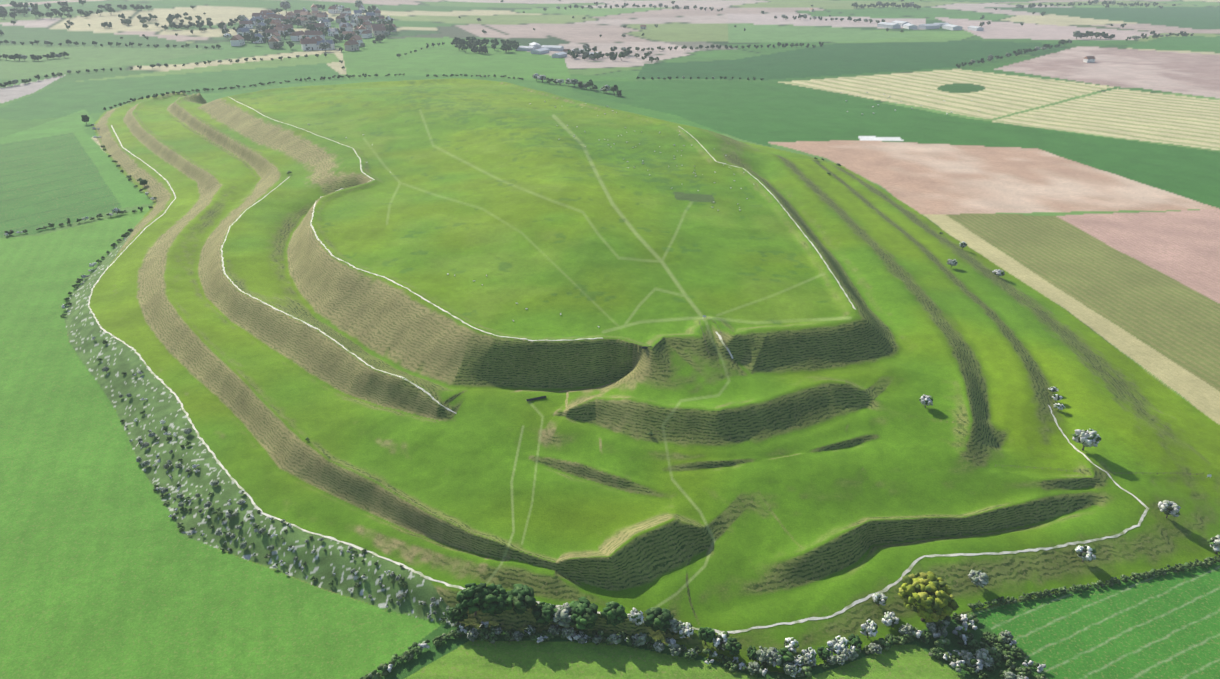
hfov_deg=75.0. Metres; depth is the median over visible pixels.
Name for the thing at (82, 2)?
tree
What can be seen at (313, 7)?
house
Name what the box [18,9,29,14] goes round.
tree
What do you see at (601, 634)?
tree
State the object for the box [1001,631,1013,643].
tree
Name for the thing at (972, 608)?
tree
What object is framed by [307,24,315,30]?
tree
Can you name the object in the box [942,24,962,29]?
shed
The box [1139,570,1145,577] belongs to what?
tree
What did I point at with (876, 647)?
tree
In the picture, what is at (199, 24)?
tree
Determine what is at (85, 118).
tree
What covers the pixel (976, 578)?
tree
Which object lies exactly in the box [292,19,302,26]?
tree
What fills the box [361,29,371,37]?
house
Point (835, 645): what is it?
tree
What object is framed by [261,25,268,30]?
tree
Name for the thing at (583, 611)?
tree
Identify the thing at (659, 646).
bush
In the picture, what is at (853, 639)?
bush
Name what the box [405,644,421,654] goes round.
bush
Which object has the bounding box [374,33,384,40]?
tree
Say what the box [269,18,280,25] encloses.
house
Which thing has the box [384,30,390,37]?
tree
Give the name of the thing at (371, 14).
house
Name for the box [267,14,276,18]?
house
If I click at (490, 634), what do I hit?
tree
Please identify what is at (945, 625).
tree
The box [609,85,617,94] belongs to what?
tree
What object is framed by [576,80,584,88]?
tree
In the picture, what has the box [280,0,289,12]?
tree
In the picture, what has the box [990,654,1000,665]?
bush
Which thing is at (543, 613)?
tree
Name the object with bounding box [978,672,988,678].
tree
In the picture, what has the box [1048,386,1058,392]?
tree
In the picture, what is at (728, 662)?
tree
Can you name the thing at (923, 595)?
tree
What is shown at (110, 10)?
tree
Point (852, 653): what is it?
tree
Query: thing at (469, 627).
tree
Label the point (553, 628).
bush
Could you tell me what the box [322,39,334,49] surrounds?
house
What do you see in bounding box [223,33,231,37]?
tree
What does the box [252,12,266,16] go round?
house
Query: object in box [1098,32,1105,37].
tree
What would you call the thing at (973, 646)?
tree
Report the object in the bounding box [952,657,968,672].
bush
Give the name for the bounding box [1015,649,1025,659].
tree
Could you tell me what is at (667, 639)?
tree
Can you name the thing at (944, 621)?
tree
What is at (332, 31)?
house
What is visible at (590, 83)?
tree
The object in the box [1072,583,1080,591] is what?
tree
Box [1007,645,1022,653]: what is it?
bush
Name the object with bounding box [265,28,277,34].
house
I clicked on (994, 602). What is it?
tree
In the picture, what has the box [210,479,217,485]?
tree
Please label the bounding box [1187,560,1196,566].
tree
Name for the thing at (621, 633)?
tree
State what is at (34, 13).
tree
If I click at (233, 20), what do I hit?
tree
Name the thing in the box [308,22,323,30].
house
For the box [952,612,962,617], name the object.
tree
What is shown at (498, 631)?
tree
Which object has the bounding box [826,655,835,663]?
tree
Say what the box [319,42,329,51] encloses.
tree
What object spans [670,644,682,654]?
bush
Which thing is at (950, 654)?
tree
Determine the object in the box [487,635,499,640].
tree
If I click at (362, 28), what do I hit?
house
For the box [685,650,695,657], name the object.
tree
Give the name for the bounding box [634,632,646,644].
bush
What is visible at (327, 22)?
house
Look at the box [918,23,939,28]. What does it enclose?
shed
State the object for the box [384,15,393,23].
tree
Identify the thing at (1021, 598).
tree
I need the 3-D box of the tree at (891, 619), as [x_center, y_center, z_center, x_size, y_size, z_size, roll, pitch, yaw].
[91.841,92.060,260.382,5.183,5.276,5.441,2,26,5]
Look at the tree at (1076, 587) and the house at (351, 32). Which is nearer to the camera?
the tree at (1076, 587)
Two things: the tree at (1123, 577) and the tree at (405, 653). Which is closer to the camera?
the tree at (405, 653)
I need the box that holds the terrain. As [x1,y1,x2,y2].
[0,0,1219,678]
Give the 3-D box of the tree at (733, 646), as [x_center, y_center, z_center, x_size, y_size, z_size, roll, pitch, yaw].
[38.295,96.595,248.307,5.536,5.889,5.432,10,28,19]
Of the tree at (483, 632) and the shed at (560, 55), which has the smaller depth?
the tree at (483, 632)
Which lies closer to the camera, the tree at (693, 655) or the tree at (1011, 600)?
the tree at (693, 655)
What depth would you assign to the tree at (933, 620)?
260.03 m
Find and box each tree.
[0,81,6,86]
[8,12,16,18]
[14,53,20,59]
[15,3,23,8]
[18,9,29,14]
[29,1,37,8]
[29,53,35,60]
[31,10,39,16]
[34,55,42,60]
[43,54,51,59]
[44,12,53,18]
[47,51,55,58]
[51,9,58,14]
[60,52,68,57]
[64,6,73,13]
[78,0,87,5]
[81,10,88,16]
[81,115,88,123]
[101,366,108,371]
[105,20,112,27]
[106,7,114,14]
[112,208,119,212]
[119,3,127,9]
[131,3,137,9]
[139,179,147,186]
[141,442,149,447]
[141,460,149,466]
[160,487,167,492]
[176,492,182,497]
[195,21,202,26]
[204,501,211,507]
[206,21,213,27]
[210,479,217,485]
[217,22,224,29]
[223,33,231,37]
[230,17,237,22]
[238,15,245,20]
[239,541,246,548]
[242,32,252,40]
[251,35,258,44]
[253,17,261,23]
[256,24,261,31]
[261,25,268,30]
[273,41,282,47]
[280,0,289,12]
[281,30,286,38]
[287,41,293,48]
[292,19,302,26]
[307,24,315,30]
[308,15,316,20]
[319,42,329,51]
[321,25,327,32]
[336,5,345,12]
[336,32,343,41]
[338,26,343,33]
[344,31,351,39]
[348,15,356,20]
[354,18,360,23]
[355,0,362,7]
[359,674,373,678]
[366,669,378,678]
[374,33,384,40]
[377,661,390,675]
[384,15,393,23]
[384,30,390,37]
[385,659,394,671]
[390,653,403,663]
[401,654,410,662]
[403,647,414,656]
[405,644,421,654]
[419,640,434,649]
[431,635,441,644]
[438,632,450,642]
[446,604,467,622]
[448,631,456,637]
[450,36,458,45]
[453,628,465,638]
[456,583,486,615]
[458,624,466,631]
[459,39,465,46]
[465,624,471,632]
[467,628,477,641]
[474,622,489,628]
[476,627,487,639]
[478,627,490,639]
[479,583,510,614]
[481,45,487,52]
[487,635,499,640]
[488,632,496,639]
[491,43,497,48]
[494,627,501,633]
[501,43,509,52]
[504,629,515,639]
[505,584,537,614]
[506,629,517,640]
[511,44,518,50]
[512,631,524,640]
[522,627,533,633]
[526,625,535,631]
[529,630,539,641]
[532,74,539,80]
[532,602,557,624]
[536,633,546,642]
[538,75,546,81]
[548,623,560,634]
[553,603,572,627]
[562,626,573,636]
[569,597,597,629]
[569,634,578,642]
[570,78,577,84]
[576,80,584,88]
[578,634,586,641]
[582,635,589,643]
[586,80,593,89]
[591,634,600,642]
[597,628,604,638]
[600,601,626,626]
[603,85,610,92]
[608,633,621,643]
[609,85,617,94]
[615,89,623,94]
[617,52,624,60]
[619,630,625,638]
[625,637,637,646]
[627,608,643,625]
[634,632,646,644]
[643,634,654,645]
[644,607,673,631]
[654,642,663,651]
[664,637,671,643]
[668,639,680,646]
[669,618,683,631]
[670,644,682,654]
[678,623,692,638]
[681,652,691,659]
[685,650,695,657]
[691,645,702,653]
[698,627,715,643]
[702,647,712,657]
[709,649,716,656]
[712,630,729,649]
[717,654,724,662]
[724,637,741,655]
[724,659,731,665]
[728,663,736,672]
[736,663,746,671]
[738,661,746,670]
[747,645,757,659]
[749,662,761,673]
[755,645,767,661]
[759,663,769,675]
[764,646,781,665]
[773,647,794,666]
[783,662,796,674]
[784,637,799,652]
[792,655,804,666]
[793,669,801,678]
[796,666,805,674]
[801,648,815,662]
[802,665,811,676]
[803,654,815,666]
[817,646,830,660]
[822,663,829,669]
[826,637,849,655]
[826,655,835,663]
[836,654,844,664]
[838,647,850,660]
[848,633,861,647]
[848,649,855,660]
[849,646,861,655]
[852,643,858,652]
[859,621,877,637]
[862,645,872,652]
[869,643,881,653]
[873,593,888,606]
[873,639,883,648]
[880,638,890,649]
[882,612,898,627]
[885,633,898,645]
[893,636,906,643]
[899,572,955,622]
[899,625,911,634]
[899,632,910,639]
[902,623,913,635]
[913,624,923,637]
[920,395,932,406]
[921,634,931,642]
[922,630,932,638]
[926,622,935,631]
[927,618,936,630]
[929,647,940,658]
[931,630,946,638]
[931,645,939,653]
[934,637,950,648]
[936,620,947,627]
[937,626,946,637]
[940,619,948,625]
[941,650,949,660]
[943,650,956,660]
[947,259,956,267]
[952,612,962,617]
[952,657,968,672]
[953,648,961,660]
[954,627,966,636]
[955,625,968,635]
[956,639,966,647]
[959,241,966,249]
[960,650,973,662]
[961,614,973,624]
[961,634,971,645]
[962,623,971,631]
[965,612,977,621]
[967,602,975,611]
[967,640,980,651]
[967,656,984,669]
[968,668,979,673]
[969,571,988,586]
[970,601,979,608]
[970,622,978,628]
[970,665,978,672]
[975,648,991,661]
[978,642,987,648]
[978,655,993,667]
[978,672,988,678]
[981,634,990,642]
[983,630,990,637]
[984,601,990,606]
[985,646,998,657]
[988,633,997,641]
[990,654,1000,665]
[990,664,996,672]
[991,599,999,604]
[992,269,1005,276]
[992,642,1003,650]
[994,648,1002,657]
[995,595,1006,602]
[995,634,1010,647]
[996,634,1004,645]
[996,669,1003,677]
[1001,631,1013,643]
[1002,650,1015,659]
[1003,672,1018,678]
[1005,596,1013,602]
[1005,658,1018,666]
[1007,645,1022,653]
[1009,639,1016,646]
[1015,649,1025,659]
[1015,667,1022,671]
[1017,671,1025,676]
[1018,596,1026,601]
[1021,593,1029,599]
[1023,666,1032,674]
[1030,591,1037,598]
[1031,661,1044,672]
[1035,589,1042,596]
[1036,673,1048,678]
[1044,588,1053,594]
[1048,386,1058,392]
[1052,393,1061,400]
[1053,402,1064,409]
[1055,588,1063,594]
[1059,585,1068,593]
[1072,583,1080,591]
[1073,30,1081,39]
[1073,429,1098,450]
[1075,544,1095,561]
[1091,581,1099,588]
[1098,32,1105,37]
[1105,579,1113,584]
[1119,574,1127,580]
[1130,572,1139,577]
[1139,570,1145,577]
[1149,568,1159,575]
[1156,568,1165,573]
[1159,501,1182,517]
[1164,565,1175,571]
[1172,562,1184,570]
[1179,562,1188,570]
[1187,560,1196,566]
[1193,557,1203,565]
[1201,558,1212,564]
[1207,536,1219,553]
[1207,556,1214,563]
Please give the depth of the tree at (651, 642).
252.39 m
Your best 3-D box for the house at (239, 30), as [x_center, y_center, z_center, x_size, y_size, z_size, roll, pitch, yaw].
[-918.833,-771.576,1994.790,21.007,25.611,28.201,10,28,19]
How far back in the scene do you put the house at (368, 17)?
2382.00 m
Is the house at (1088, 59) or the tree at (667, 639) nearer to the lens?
the tree at (667, 639)
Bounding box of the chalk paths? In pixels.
[88,97,1148,633]
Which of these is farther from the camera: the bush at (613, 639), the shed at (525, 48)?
the shed at (525, 48)
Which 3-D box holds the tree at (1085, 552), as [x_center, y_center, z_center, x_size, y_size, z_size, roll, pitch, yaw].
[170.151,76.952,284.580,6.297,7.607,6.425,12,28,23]
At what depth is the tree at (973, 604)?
266.94 m
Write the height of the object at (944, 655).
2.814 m
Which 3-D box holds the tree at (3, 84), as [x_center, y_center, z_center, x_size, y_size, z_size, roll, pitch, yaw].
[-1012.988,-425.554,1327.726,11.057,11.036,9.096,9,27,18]
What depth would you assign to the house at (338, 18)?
2355.93 m
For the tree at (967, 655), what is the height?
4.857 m
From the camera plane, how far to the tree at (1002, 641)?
253.46 m
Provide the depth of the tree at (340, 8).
2578.54 m
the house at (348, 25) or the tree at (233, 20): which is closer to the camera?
the house at (348, 25)
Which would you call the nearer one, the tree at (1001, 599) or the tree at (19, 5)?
the tree at (1001, 599)
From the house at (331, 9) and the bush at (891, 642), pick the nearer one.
the bush at (891, 642)
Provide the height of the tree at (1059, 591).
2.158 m
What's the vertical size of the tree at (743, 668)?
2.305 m
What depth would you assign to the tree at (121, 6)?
2507.80 m
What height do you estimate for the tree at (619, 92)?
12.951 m
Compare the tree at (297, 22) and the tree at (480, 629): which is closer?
the tree at (480, 629)
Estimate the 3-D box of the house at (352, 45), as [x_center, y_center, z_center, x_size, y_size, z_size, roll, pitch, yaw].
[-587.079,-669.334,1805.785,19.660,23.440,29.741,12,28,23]
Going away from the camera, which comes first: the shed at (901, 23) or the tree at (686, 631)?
the tree at (686, 631)
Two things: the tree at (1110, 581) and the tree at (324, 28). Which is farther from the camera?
the tree at (324, 28)
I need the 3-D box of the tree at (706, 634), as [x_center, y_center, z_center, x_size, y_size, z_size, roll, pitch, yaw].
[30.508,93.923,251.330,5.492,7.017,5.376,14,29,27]
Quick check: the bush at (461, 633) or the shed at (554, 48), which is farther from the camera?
the shed at (554, 48)
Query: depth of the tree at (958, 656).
248.20 m
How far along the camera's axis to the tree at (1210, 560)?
287.63 m
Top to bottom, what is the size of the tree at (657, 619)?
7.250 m
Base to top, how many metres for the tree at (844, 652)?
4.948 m
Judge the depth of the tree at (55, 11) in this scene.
2356.86 m
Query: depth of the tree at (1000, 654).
248.70 m
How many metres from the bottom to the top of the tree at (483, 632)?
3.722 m
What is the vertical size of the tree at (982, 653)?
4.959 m
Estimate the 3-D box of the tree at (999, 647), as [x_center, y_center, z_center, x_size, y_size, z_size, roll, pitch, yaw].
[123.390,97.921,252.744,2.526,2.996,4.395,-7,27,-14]
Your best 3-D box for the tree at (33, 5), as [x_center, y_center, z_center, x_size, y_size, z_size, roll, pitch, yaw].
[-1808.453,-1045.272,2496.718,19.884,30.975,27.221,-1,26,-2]
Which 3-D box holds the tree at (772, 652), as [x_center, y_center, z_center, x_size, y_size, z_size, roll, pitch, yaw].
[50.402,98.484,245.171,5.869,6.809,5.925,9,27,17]
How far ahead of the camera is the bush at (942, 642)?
252.87 m
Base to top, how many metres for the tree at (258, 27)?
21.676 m
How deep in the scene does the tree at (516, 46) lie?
1847.88 m
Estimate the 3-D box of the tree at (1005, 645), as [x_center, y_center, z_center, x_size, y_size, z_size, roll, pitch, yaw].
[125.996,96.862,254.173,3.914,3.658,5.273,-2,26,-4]
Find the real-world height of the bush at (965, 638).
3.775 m
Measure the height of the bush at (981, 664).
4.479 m
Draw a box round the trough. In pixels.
[526,396,545,400]
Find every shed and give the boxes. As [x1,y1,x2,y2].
[515,46,535,50]
[529,42,540,47]
[531,48,548,53]
[541,45,563,50]
[551,52,566,57]
[877,22,900,28]
[892,20,910,26]
[903,23,917,28]
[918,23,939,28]
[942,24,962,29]
[967,26,983,30]
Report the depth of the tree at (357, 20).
2281.10 m
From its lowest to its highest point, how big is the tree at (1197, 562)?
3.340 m
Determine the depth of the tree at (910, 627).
256.44 m
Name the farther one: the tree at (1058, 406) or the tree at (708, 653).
the tree at (1058, 406)
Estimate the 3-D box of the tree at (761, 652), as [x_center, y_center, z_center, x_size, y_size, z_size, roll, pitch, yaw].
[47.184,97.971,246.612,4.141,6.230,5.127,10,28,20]
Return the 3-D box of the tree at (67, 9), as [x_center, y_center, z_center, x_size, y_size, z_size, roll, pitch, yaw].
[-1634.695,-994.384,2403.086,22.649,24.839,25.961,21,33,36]
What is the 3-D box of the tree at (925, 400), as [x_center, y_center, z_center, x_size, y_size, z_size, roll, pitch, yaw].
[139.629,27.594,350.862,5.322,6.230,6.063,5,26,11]
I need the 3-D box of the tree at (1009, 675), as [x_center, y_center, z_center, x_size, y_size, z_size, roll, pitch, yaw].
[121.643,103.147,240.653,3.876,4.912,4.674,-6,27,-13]
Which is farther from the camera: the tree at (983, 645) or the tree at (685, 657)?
the tree at (983, 645)
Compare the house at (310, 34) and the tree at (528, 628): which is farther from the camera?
the house at (310, 34)
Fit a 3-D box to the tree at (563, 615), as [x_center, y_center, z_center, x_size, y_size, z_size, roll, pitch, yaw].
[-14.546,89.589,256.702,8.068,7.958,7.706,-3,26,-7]
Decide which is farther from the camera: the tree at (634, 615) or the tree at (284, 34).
the tree at (284, 34)
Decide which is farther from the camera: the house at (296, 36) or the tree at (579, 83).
the house at (296, 36)
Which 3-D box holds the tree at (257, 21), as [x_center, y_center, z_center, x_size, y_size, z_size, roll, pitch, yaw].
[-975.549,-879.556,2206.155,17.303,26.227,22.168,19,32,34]
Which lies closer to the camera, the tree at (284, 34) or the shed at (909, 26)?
the tree at (284, 34)
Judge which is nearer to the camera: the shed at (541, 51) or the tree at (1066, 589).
the tree at (1066, 589)
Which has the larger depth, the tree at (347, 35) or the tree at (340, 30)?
the tree at (340, 30)
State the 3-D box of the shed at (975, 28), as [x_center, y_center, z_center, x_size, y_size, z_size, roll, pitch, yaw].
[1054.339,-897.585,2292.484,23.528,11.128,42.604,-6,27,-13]
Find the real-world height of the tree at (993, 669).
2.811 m
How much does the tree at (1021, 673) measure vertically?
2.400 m
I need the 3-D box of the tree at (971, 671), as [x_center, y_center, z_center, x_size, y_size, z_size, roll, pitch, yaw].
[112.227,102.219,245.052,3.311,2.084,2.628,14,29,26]
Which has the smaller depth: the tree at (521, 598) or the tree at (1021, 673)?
the tree at (1021, 673)
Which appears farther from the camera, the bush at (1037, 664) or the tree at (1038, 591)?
the tree at (1038, 591)
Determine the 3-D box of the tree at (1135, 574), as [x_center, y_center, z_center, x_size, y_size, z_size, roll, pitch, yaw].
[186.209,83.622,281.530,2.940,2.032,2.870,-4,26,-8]
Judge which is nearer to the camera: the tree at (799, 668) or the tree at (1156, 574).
the tree at (799, 668)
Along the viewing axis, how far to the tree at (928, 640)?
254.29 m
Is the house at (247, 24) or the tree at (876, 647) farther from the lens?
the house at (247, 24)
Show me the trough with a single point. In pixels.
(536, 398)
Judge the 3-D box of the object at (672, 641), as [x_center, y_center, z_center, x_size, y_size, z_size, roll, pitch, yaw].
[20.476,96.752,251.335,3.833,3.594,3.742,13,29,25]
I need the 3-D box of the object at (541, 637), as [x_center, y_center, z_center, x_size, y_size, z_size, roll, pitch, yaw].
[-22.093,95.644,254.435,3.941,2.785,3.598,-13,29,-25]
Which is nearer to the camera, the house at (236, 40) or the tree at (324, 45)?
the tree at (324, 45)
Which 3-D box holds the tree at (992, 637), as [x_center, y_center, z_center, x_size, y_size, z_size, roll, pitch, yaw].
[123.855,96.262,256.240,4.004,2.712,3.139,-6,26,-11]
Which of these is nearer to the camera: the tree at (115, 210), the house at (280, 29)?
the tree at (115, 210)
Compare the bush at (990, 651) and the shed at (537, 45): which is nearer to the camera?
the bush at (990, 651)
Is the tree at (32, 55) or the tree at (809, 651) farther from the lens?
the tree at (32, 55)
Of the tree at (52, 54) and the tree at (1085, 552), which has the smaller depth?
the tree at (1085, 552)
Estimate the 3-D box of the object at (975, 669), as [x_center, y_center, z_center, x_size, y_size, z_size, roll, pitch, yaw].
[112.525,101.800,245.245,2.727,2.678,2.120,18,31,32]
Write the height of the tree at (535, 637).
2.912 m
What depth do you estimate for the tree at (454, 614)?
256.81 m
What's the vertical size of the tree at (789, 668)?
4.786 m
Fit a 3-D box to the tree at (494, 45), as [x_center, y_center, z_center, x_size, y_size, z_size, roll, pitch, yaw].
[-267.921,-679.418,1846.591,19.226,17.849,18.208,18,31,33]
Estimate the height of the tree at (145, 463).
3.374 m
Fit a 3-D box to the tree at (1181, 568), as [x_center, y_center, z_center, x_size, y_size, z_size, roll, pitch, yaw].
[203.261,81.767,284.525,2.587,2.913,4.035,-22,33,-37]
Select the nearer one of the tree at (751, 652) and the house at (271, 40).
the tree at (751, 652)
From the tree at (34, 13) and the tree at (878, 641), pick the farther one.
the tree at (34, 13)
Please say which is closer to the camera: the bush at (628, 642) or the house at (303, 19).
the bush at (628, 642)
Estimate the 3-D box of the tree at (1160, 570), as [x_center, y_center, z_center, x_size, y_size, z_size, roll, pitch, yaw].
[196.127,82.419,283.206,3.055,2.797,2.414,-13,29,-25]
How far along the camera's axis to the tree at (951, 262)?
517.83 m
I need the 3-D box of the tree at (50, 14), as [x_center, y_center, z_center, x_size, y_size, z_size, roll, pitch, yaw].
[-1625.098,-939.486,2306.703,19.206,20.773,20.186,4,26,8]
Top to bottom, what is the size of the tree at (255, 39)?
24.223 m
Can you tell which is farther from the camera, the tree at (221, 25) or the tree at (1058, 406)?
the tree at (221, 25)
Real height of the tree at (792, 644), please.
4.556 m
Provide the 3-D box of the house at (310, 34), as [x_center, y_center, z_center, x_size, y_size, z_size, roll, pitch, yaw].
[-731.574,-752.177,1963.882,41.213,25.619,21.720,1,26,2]
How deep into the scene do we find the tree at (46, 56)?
1633.73 m
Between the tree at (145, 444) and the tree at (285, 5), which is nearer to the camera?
the tree at (145, 444)
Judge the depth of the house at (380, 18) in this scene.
2411.72 m
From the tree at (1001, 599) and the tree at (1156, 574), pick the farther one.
the tree at (1156, 574)
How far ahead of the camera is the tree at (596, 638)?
252.84 m
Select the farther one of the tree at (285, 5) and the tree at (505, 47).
the tree at (285, 5)
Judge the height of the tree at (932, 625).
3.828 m
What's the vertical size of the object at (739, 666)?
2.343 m
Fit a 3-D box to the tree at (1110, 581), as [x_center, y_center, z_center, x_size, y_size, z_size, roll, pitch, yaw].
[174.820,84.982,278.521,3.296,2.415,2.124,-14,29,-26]
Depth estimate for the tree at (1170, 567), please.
283.66 m
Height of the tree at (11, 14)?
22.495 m
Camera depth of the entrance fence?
323.83 m
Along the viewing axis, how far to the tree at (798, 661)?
244.61 m
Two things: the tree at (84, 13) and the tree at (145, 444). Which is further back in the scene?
the tree at (84, 13)
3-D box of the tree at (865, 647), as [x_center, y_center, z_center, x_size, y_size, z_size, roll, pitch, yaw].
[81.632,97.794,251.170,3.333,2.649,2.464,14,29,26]
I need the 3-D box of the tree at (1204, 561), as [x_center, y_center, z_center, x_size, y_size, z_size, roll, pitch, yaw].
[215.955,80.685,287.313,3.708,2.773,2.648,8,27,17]
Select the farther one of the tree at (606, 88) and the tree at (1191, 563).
the tree at (606, 88)
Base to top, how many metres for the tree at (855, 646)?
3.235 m
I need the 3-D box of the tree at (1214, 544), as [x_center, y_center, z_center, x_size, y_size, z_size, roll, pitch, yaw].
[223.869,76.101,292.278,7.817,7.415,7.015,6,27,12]
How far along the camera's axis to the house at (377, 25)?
2139.20 m
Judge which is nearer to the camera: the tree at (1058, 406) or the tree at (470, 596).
the tree at (470, 596)
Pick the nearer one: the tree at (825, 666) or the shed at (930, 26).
the tree at (825, 666)
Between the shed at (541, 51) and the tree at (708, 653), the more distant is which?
the shed at (541, 51)
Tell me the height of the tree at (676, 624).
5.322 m
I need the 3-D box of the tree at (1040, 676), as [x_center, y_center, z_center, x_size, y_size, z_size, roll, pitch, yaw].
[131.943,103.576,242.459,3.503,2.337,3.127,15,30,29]
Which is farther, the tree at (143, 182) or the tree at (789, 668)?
the tree at (143, 182)
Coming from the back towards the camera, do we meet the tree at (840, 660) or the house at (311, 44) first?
the house at (311, 44)
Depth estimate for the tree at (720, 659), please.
247.01 m
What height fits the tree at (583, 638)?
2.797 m
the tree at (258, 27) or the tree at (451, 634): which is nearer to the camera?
the tree at (451, 634)
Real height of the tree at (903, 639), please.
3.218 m
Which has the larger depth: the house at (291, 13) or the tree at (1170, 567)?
the house at (291, 13)
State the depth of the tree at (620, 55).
1676.30 m
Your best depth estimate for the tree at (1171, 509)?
301.53 m
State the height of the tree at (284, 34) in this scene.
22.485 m
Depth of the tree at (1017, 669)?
245.05 m
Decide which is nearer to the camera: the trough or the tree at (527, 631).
the tree at (527, 631)
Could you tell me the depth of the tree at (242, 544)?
290.97 m
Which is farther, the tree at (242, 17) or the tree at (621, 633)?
the tree at (242, 17)
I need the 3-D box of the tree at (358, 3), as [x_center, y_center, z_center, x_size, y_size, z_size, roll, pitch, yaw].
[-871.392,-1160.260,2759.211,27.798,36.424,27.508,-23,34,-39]
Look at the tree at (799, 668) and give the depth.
241.91 m
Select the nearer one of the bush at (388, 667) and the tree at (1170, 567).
the bush at (388, 667)
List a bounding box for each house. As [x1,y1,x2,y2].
[230,33,244,45]
[236,26,250,35]
[239,21,252,27]
[251,33,262,42]
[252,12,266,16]
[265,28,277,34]
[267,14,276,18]
[268,35,279,47]
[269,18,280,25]
[272,31,280,39]
[273,14,283,19]
[273,26,287,34]
[285,11,295,17]
[285,23,292,33]
[290,30,304,40]
[296,17,307,23]
[299,11,311,18]
[300,37,320,50]
[304,29,323,39]
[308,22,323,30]
[311,3,317,10]
[315,14,327,20]
[317,40,327,49]
[321,18,330,26]
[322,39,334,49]
[328,5,338,12]
[328,27,337,35]
[335,15,344,22]
[339,22,350,30]
[341,8,350,12]
[342,23,353,30]
[342,31,355,36]
[344,39,358,50]
[348,34,362,45]
[350,20,357,26]
[354,10,361,15]
[358,24,365,34]
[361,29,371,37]
[362,20,371,29]
[364,15,371,22]
[366,12,374,15]
[371,10,380,15]
[371,23,384,33]
[373,26,385,35]
[376,15,383,22]
[385,23,395,31]
[1083,55,1095,62]
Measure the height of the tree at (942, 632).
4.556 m
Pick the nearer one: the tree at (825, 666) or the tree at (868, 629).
the tree at (825, 666)
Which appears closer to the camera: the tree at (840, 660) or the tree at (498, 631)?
the tree at (840, 660)
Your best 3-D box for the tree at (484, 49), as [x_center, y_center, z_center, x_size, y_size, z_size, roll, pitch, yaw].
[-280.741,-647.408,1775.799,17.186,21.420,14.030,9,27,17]
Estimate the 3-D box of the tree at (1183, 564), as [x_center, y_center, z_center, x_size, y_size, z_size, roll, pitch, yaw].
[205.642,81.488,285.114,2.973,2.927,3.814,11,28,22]

